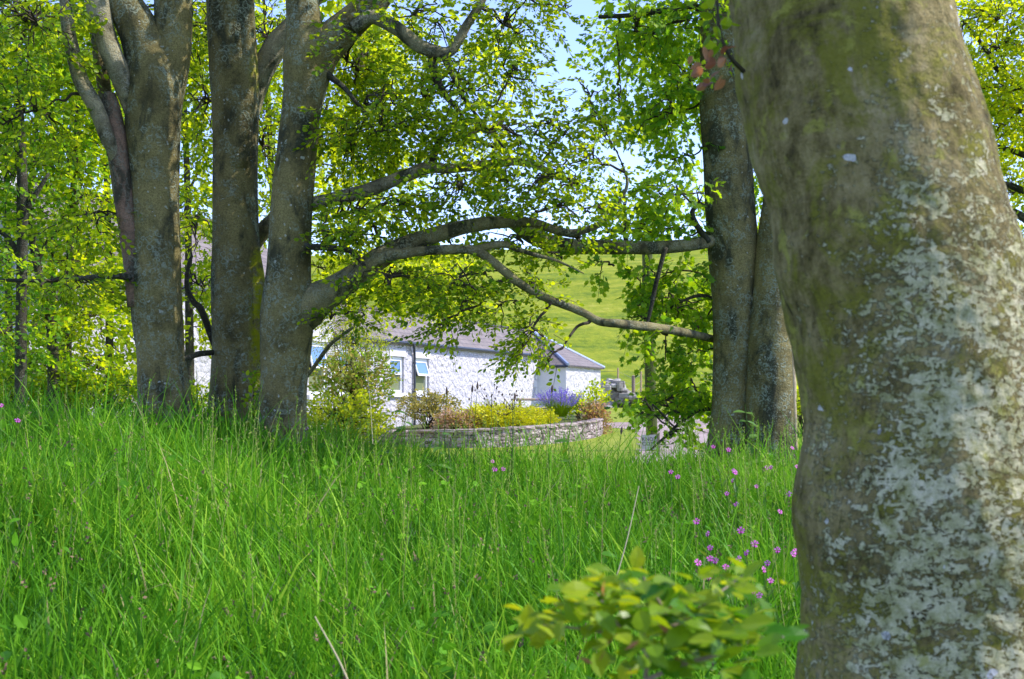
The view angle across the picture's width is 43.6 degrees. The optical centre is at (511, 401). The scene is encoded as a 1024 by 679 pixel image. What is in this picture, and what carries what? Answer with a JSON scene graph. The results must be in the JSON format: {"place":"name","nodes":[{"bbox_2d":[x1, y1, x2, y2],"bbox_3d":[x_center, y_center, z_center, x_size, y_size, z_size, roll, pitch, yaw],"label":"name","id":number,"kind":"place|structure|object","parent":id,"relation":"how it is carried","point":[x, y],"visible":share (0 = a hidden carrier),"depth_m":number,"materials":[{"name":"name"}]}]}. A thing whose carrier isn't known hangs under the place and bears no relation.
{"place":"outdoors","nodes":[
{"label":"outdoors","id":0,"kind":"place"},
{"bbox_2d":[18,558,478,667],"bbox_3d":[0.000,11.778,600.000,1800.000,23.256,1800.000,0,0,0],"label":"ground","id":1,"kind":"structure","parent":0,"point":[80,612],"depth_m":6.11,"materials":[{"name":"green plant"}]},
{"bbox_2d":[0,404,21,451],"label":"campion","id":2,"kind":"object","parent":1,"relation":"on","point":[17,421],"visible":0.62,"depth_m":8.02,"materials":[{"name":"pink plant"}]},
{"bbox_2d":[0,0,85,408],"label":"woodland tree","id":3,"kind":"object","parent":1,"relation":"on","point":[20,256],"visible":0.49,"depth_m":16.47,"materials":[{"name":"green plant"}]},
{"bbox_2d":[0,365,99,410],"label":"dark bush","id":4,"kind":"object","parent":1,"relation":"on","point":[12,382],"visible":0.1,"depth_m":18.58,"materials":[{"name":"green plant"}]},
{"bbox_2d":[0,25,124,415],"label":"woodland tree","id":5,"kind":"object","parent":1,"relation":"on","point":[54,352],"visible":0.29,"depth_m":17.45,"materials":[{"name":"green plant"}]},
{"bbox_2d":[15,10,136,415],"bbox_3d":[-6.080,-2.573,18.617,1.925,6.153,3.208,0,0,0],"label":"woodland tree","id":6,"kind":"object","parent":1,"relation":"on","point":[105,308],"visible":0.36,"depth_m":18.15,"materials":[{"name":"green plant"}]},
{"bbox_2d":[41,360,136,411],"bbox_3d":[-5.724,-0.084,18.041,1.738,1.018,1.552,0,0,0],"label":"dark bush","id":7,"kind":"object","parent":1,"relation":"on","point":[115,374],"visible":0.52,"depth_m":17.86,"materials":[{"name":"green plant"}]},
{"bbox_2d":[0,0,213,427],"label":"beech tree","id":8,"kind":"object","parent":1,"relation":"on","point":[143,65],"visible":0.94,"depth_m":11.31,"materials":[{"name":"green plant"}]},
{"bbox_2d":[189,379,209,413],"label":"ivy bush","id":9,"kind":"object","parent":1,"relation":"on","point":[199,389],"visible":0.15,"depth_m":16.98,"materials":[{"name":"green plant"}]},
{"bbox_2d":[180,0,322,431],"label":"beech tree","id":10,"kind":"object","parent":1,"relation":"on","point":[241,70],"visible":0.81,"depth_m":11.83,"materials":[{"name":"grey plant"}]},
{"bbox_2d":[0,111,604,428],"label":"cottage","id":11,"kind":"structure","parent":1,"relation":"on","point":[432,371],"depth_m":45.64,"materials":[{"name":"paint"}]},
{"bbox_2d":[100,332,117,376],"bbox_3d":[-9.133,-1.012,28.809,0.305,1.103,0.761,0,0,20],"label":"window","id":12,"kind":"structure","parent":11,"relation":"in","point":[104,375],"depth_m":28.72,"materials":[{"name":"white paint"}]},
{"bbox_2d":[307,333,329,399],"bbox_3d":[-5.767,-1.021,37.391,0.558,1.934,1.345,0,0,16],"label":"window","id":13,"kind":"structure","parent":11,"relation":"in","point":[310,396],"depth_m":37.36,"materials":[{"name":"white paint"}]},
{"bbox_2d":[337,339,353,395],"bbox_3d":[-5.154,-0.984,38.956,0.480,1.781,1.144,0,0,19],"label":"window","id":14,"kind":"structure","parent":11,"relation":"in","point":[342,374],"depth_m":38.88,"materials":[{"name":"white paint"}]},
{"bbox_2d":[389,348,407,396],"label":"window","id":15,"kind":"structure","parent":11,"relation":"in","point":[397,387],"depth_m":42.30,"materials":[{"name":"white paint"}]},
{"bbox_2d":[416,351,430,396],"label":"window","id":16,"kind":"structure","parent":11,"relation":"in","point":[422,370],"depth_m":44.00,"materials":[{"name":"white paint"}]},
{"bbox_2d":[315,616,347,678],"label":"dry stalk","id":17,"kind":"object","parent":1,"relation":"on","point":[344,672],"visible":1,"depth_m":3.37,"materials":[{"name":"beige plant"}]},
{"bbox_2d":[382,399,413,478],"bbox_3d":[-0.993,0.417,10.503,0.334,0.895,0.203,0,0,30],"label":"weed","id":18,"kind":"object","parent":1,"relation":"on","point":[398,430],"visible":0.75,"depth_m":10.49,"materials":[{"name":"green plant"}]},
{"bbox_2d":[0,348,802,678],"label":"meadow grass","id":19,"kind":"structure","parent":1,"relation":"on","point":[204,546],"depth_m":6.61,"materials":[{"name":"green plant"}]},
{"bbox_2d":[364,353,372,443],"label":"dry stalk","id":20,"kind":"object","parent":19,"relation":"on","point":[370,404],"visible":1,"depth_m":10.25,"materials":[{"name":"beige plant"}]},
{"bbox_2d":[617,486,638,573],"bbox_3d":[0.446,0.585,5.135,0.194,0.485,0.011,0,0,-41],"label":"dry stalk","id":21,"kind":"object","parent":19,"relation":"on","point":[628,533],"visible":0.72,"depth_m":5.15,"materials":[{"name":"beige plant"}]},
{"bbox_2d":[425,429,452,493],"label":"weed","id":22,"kind":"object","parent":1,"relation":"on","point":[435,449],"visible":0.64,"depth_m":9.60,"materials":[{"name":"green plant"}]},
{"bbox_2d":[444,387,447,476],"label":"weed","id":23,"kind":"object","parent":1,"relation":"on","point":[445,422],"visible":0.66,"depth_m":10.51,"materials":[{"name":"green plant"}]},
{"bbox_2d":[466,385,472,470],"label":"weed","id":24,"kind":"object","parent":1,"relation":"on","point":[468,423],"visible":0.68,"depth_m":10.49,"materials":[{"name":"green plant"}]},
{"bbox_2d":[473,382,478,476],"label":"weed","id":25,"kind":"object","parent":1,"relation":"on","point":[474,426],"visible":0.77,"depth_m":10.53,"materials":[{"name":"green plant"}]},
{"bbox_2d":[362,417,603,447],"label":"retaining wall","id":26,"kind":"structure","parent":1,"relation":"on","point":[592,428],"depth_m":37.49,"materials":[{"name":"stone"}]},
{"bbox_2d":[254,0,712,455],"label":"beech tree","id":27,"kind":"object","parent":1,"relation":"on","point":[297,307],"visible":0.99,"depth_m":11.04,"materials":[{"name":"green plant"}]},
{"bbox_2d":[241,370,260,424],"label":"ivy","id":28,"kind":"object","parent":27,"relation":"attached to","point":[250,387],"visible":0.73,"depth_m":11.31,"materials":[{"name":"green plant"}]},
{"bbox_2d":[468,384,504,488],"bbox_3d":[-0.209,0.370,10.500,0.319,1.034,0.160,0,0,-26],"label":"weed","id":29,"kind":"object","parent":1,"relation":"on","point":[491,411],"visible":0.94,"depth_m":10.48,"materials":[{"name":"green plant"}]},
{"bbox_2d":[488,460,504,507],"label":"campion","id":30,"kind":"object","parent":1,"relation":"on","point":[496,469],"visible":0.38,"depth_m":9.22,"materials":[{"name":"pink plant"}]},
{"bbox_2d":[496,388,522,473],"bbox_3d":[-0.010,0.387,10.544,0.206,1.007,0.159,0,0,-30],"label":"weed","id":31,"kind":"object","parent":1,"relation":"on","point":[509,408],"visible":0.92,"depth_m":10.49,"materials":[{"name":"green plant"}]},
{"bbox_2d":[511,393,515,479],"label":"weed","id":32,"kind":"object","parent":1,"relation":"on","point":[513,431],"visible":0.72,"depth_m":10.48,"materials":[{"name":"green plant"}]},
{"bbox_2d":[547,385,552,488],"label":"weed","id":33,"kind":"object","parent":1,"relation":"on","point":[550,423],"visible":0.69,"depth_m":10.52,"materials":[{"name":"green plant"}]},
{"bbox_2d":[554,435,577,498],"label":"weed","id":34,"kind":"object","parent":1,"relation":"on","point":[564,450],"visible":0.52,"depth_m":9.61,"materials":[{"name":"green plant"}]},
{"bbox_2d":[615,427,622,496],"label":"weed","id":35,"kind":"object","parent":1,"relation":"on","point":[621,430],"visible":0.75,"depth_m":9.63,"materials":[{"name":"green plant"}]},
{"bbox_2d":[565,0,704,235],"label":"woodland tree","id":36,"kind":"object","parent":1,"relation":"on","point":[675,137],"visible":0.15,"depth_m":20.98,"materials":[{"name":"green plant"}]},
{"bbox_2d":[511,0,797,465],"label":"twin stemmed tree","id":37,"kind":"object","parent":1,"relation":"on","point":[751,365],"visible":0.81,"depth_m":12.34,"materials":[{"name":"green plant"}]},
{"bbox_2d":[502,545,809,678],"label":"beech sapling","id":38,"kind":"object","parent":1,"relation":"on","point":[713,629],"visible":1,"depth_m":1.66,"materials":[{"name":"green plant"}]},
{"bbox_2d":[601,368,712,392],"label":"wire fence","id":39,"kind":"object","parent":1,"relation":"on","point":[633,383],"visible":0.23,"depth_m":65.83,"materials":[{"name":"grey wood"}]},
{"bbox_2d":[668,470,680,531],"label":"campion","id":40,"kind":"object","parent":1,"relation":"on","point":[677,478],"visible":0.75,"depth_m":7.92,"materials":[{"name":"pink plant"}]},
{"bbox_2d":[691,518,718,586],"bbox_3d":[0.951,0.850,6.270,0.144,0.528,0.340,0,0,10],"label":"campion","id":41,"kind":"object","parent":1,"relation":"on","point":[705,553],"visible":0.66,"depth_m":6.20,"materials":[{"name":"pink plant"}]},
{"bbox_2d":[693,545,722,602],"bbox_3d":[0.835,0.902,5.501,0.146,0.533,0.460,0,0,10],"label":"campion","id":42,"kind":"object","parent":1,"relation":"on","point":[709,560],"visible":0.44,"depth_m":5.52,"materials":[{"name":"pink plant"}]},
{"bbox_2d":[711,445,731,506],"bbox_3d":[1.472,0.641,8.937,0.134,0.668,0.371,0,0,0],"label":"campion","id":43,"kind":"object","parent":1,"relation":"on","point":[724,471],"visible":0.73,"depth_m":8.85,"materials":[{"name":"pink plant"}]},
{"bbox_2d":[722,555,741,611],"bbox_3d":[0.942,0.920,5.351,0.116,0.521,0.368,0,0,14],"label":"campion","id":44,"kind":"object","parent":1,"relation":"on","point":[731,596],"visible":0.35,"depth_m":5.26,"materials":[{"name":"pink plant"}]},
{"bbox_2d":[724,492,740,557],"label":"campion","id":45,"kind":"object","parent":1,"relation":"on","point":[731,511],"visible":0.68,"depth_m":7.38,"materials":[{"name":"pink plant"}]},
{"bbox_2d":[731,469,742,528],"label":"campion","id":46,"kind":"object","parent":1,"relation":"on","point":[735,488],"visible":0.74,"depth_m":7.94,"materials":[{"name":"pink plant"}]},
{"bbox_2d":[736,527,758,605],"bbox_3d":[1.056,0.866,5.681,0.127,0.584,0.402,0,0,8],"label":"campion","id":47,"kind":"object","parent":1,"relation":"on","point":[742,532],"visible":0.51,"depth_m":5.63,"materials":[{"name":"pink plant"}]},
{"bbox_2d":[733,406,763,466],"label":"weed","id":48,"kind":"object","parent":1,"relation":"on","point":[751,448],"visible":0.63,"depth_m":10.52,"materials":[{"name":"green plant"}]},
{"bbox_2d":[756,546,780,634],"bbox_3d":[1.086,0.901,5.509,0.140,0.536,0.291,0,0,13],"label":"campion","id":49,"kind":"object","parent":1,"relation":"on","point":[764,571],"visible":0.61,"depth_m":5.58,"materials":[{"name":"pink plant"}]},
{"bbox_2d":[763,465,777,535],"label":"campion","id":50,"kind":"object","parent":1,"relation":"on","point":[767,484],"visible":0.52,"depth_m":8.05,"materials":[{"name":"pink plant"}]},
{"bbox_2d":[752,578,791,669],"bbox_3d":[1.030,0.959,5.220,0.232,0.477,0.137,0,0,-40],"label":"campion","id":51,"kind":"object","parent":1,"relation":"on","point":[759,596],"visible":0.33,"depth_m":5.22,"materials":[{"name":"pink plant"}]},
{"bbox_2d":[773,491,791,563],"bbox_3d":[1.455,0.792,6.927,0.111,0.577,0.663,0,0,16],"label":"campion","id":52,"kind":"object","parent":1,"relation":"on","point":[789,495],"visible":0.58,"depth_m":6.73,"materials":[{"name":"pink plant"}]},
{"bbox_2d":[787,548,799,624],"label":"campion","id":53,"kind":"object","parent":1,"relation":"on","point":[797,584],"visible":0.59,"depth_m":5.71,"materials":[{"name":"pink plant"}]},
{"bbox_2d":[679,0,1023,678],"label":"lichened tree","id":54,"kind":"object","parent":1,"relation":"on","point":[898,249],"visible":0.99,"depth_m":2.71,"materials":[{"name":"grey plant"}]},
{"bbox_2d":[955,0,1023,237],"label":"woodland tree","id":55,"kind":"object","parent":1,"relation":"on","point":[1002,107],"visible":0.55,"depth_m":16.43,"materials":[{"name":"green plant"}]},
{"bbox_2d":[385,411,584,431],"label":"flower bed ground","id":56,"kind":"structure","parent":0,"point":[420,427],"depth_m":42.26,"materials":[{"name":"soil"}]},
{"bbox_2d":[394,387,464,428],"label":"olive shrub","id":57,"kind":"object","parent":56,"relation":"on","point":[430,405],"visible":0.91,"depth_m":40.26,"materials":[{"name":"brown plant"}]},
{"bbox_2d":[429,406,483,429],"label":"pink shrub","id":58,"kind":"object","parent":56,"relation":"on","point":[450,416],"visible":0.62,"depth_m":38.80,"materials":[{"name":"brown plant"}]},
{"bbox_2d":[443,400,546,434],"bbox_3d":[-0.486,0.623,39.618,3.487,1.388,2.503,0,0,0],"label":"flowering plant","id":59,"kind":"object","parent":56,"relation":"on","point":[522,415],"visible":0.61,"depth_m":39.14,"materials":[{"name":"yellow plant"}]},
{"bbox_2d":[466,398,546,418],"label":"grassy plant","id":60,"kind":"object","parent":56,"relation":"on","point":[511,407],"visible":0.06,"depth_m":42.47,"materials":[{"name":"green plant"}]},
{"bbox_2d":[524,405,561,423],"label":"flowering plant","id":61,"kind":"object","parent":56,"relation":"on","point":[550,412],"visible":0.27,"depth_m":41.32,"materials":[{"name":"yellow plant"}]},
{"bbox_2d":[516,398,584,415],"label":"garden rail","id":62,"kind":"object","parent":56,"relation":"on","point":[528,399],"visible":0.22,"depth_m":46.90,"materials":[{"name":"brown wood"}]},
{"bbox_2d":[535,387,584,416],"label":"lavender","id":63,"kind":"object","parent":56,"relation":"on","point":[559,403],"visible":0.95,"depth_m":42.79,"materials":[{"name":"purple plant"}]},
{"bbox_2d":[564,390,594,418],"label":"green shrub","id":64,"kind":"object","parent":56,"relation":"on","point":[577,412],"visible":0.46,"depth_m":43.92,"materials":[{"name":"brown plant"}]},
{"bbox_2d":[576,398,613,433],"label":"red shrub","id":65,"kind":"object","parent":56,"relation":"on","point":[598,413],"visible":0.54,"depth_m":42.36,"materials":[{"name":"brown plant"}]},
{"bbox_2d":[4,0,1023,255],"label":"sky","id":66,"kind":"structure","parent":0,"point":[573,30],"materials":[{"name":"blue"}]},
{"bbox_2d":[311,249,797,402],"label":"hill","id":67,"kind":"structure","parent":0,"point":[594,342],"depth_m":120.05,"materials":[{"name":"green plant"}]},
{"bbox_2d":[358,406,803,463],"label":"lawn","id":68,"kind":"structure","parent":0,"point":[615,435],"depth_m":38.17,"materials":[{"name":"green plant"}]},
{"bbox_2d":[0,0,110,396],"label":"woodland tree","id":69,"kind":"object","parent":68,"relation":"on","point":[5,292],"visible":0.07,"depth_m":21.94,"materials":[{"name":"green plant"}]},
{"bbox_2d":[21,0,210,407],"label":"woodland tree","id":70,"kind":"object","parent":68,"relation":"on","point":[106,340],"visible":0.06,"depth_m":22.42,"materials":[{"name":"green plant"}]},
{"bbox_2d":[145,0,257,392],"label":"woodland tree","id":71,"kind":"object","parent":68,"relation":"on","point":[189,341],"visible":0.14,"depth_m":21.93,"materials":[{"name":"green plant"}]},
{"bbox_2d":[254,0,413,307],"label":"woodland tree","id":72,"kind":"object","parent":68,"relation":"on","point":[319,179],"visible":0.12,"depth_m":22.80,"materials":[{"name":"green plant"}]},
{"bbox_2d":[307,385,399,443],"bbox_3d":[-2.641,0.365,20.035,1.783,1.262,1.382,0,0,0],"label":"sunlit bush","id":73,"kind":"object","parent":68,"relation":"on","point":[365,399],"visible":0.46,"depth_m":19.83,"materials":[{"name":"green plant"}]},
{"bbox_2d":[307,340,402,422],"bbox_3d":[-3.340,-0.229,26.957,2.034,2.226,1.685,0,0,-35],"label":"rose bush","id":74,"kind":"object","parent":68,"relation":"on","point":[359,366],"visible":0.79,"depth_m":26.81,"materials":[{"name":"green plant"}]},
{"bbox_2d":[312,295,399,410],"bbox_3d":[-3.749,-1.358,29.974,2.148,3.409,1.903,0,0,28],"label":"willow sapling","id":75,"kind":"object","parent":68,"relation":"on","point":[367,341],"visible":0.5,"depth_m":29.88,"materials":[{"name":"green plant"}]},
{"bbox_2d":[311,0,535,336],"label":"woodland tree","id":76,"kind":"object","parent":68,"relation":"on","point":[415,260],"visible":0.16,"depth_m":24.11,"materials":[{"name":"green plant"}]},
{"bbox_2d":[582,378,612,411],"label":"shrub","id":77,"kind":"object","parent":68,"relation":"on","point":[595,388],"visible":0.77,"depth_m":45.97,"materials":[{"name":"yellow plant"}]},
{"bbox_2d":[601,378,642,407],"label":"rubble wall","id":78,"kind":"structure","parent":68,"relation":"on","point":[619,391],"depth_m":59.21,"materials":[{"name":"grey stone"}]},
{"bbox_2d":[642,254,657,450],"bbox_3d":[3.882,-1.498,36.000,0.480,6.654,0.332,0,0,0],"label":"utility pole","id":79,"kind":"object","parent":68,"relation":"on","point":[647,372],"visible":0.2,"depth_m":35.87,"materials":[{"name":"wood"}]},
{"bbox_2d":[641,434,659,454],"bbox_3d":[3.626,1.302,33.505,0.472,0.922,0.070,0,0,0],"label":"house sign","id":80,"kind":"object","parent":68,"relation":"on","point":[645,442],"visible":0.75,"depth_m":33.48,"materials":[{"name":"grey wood"}]},
{"bbox_2d":[796,383,803,437],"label":"hedge bush","id":81,"kind":"object","parent":68,"relation":"on","point":[798,406],"visible":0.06,"depth_m":27.92,"materials":[{"name":"green plant"}]},
{"bbox_2d":[604,415,709,462],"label":"driveway","id":82,"kind":"structure","parent":0,"point":[700,434],"depth_m":42.46,"materials":[{"name":"grey gravel"}]}
]}

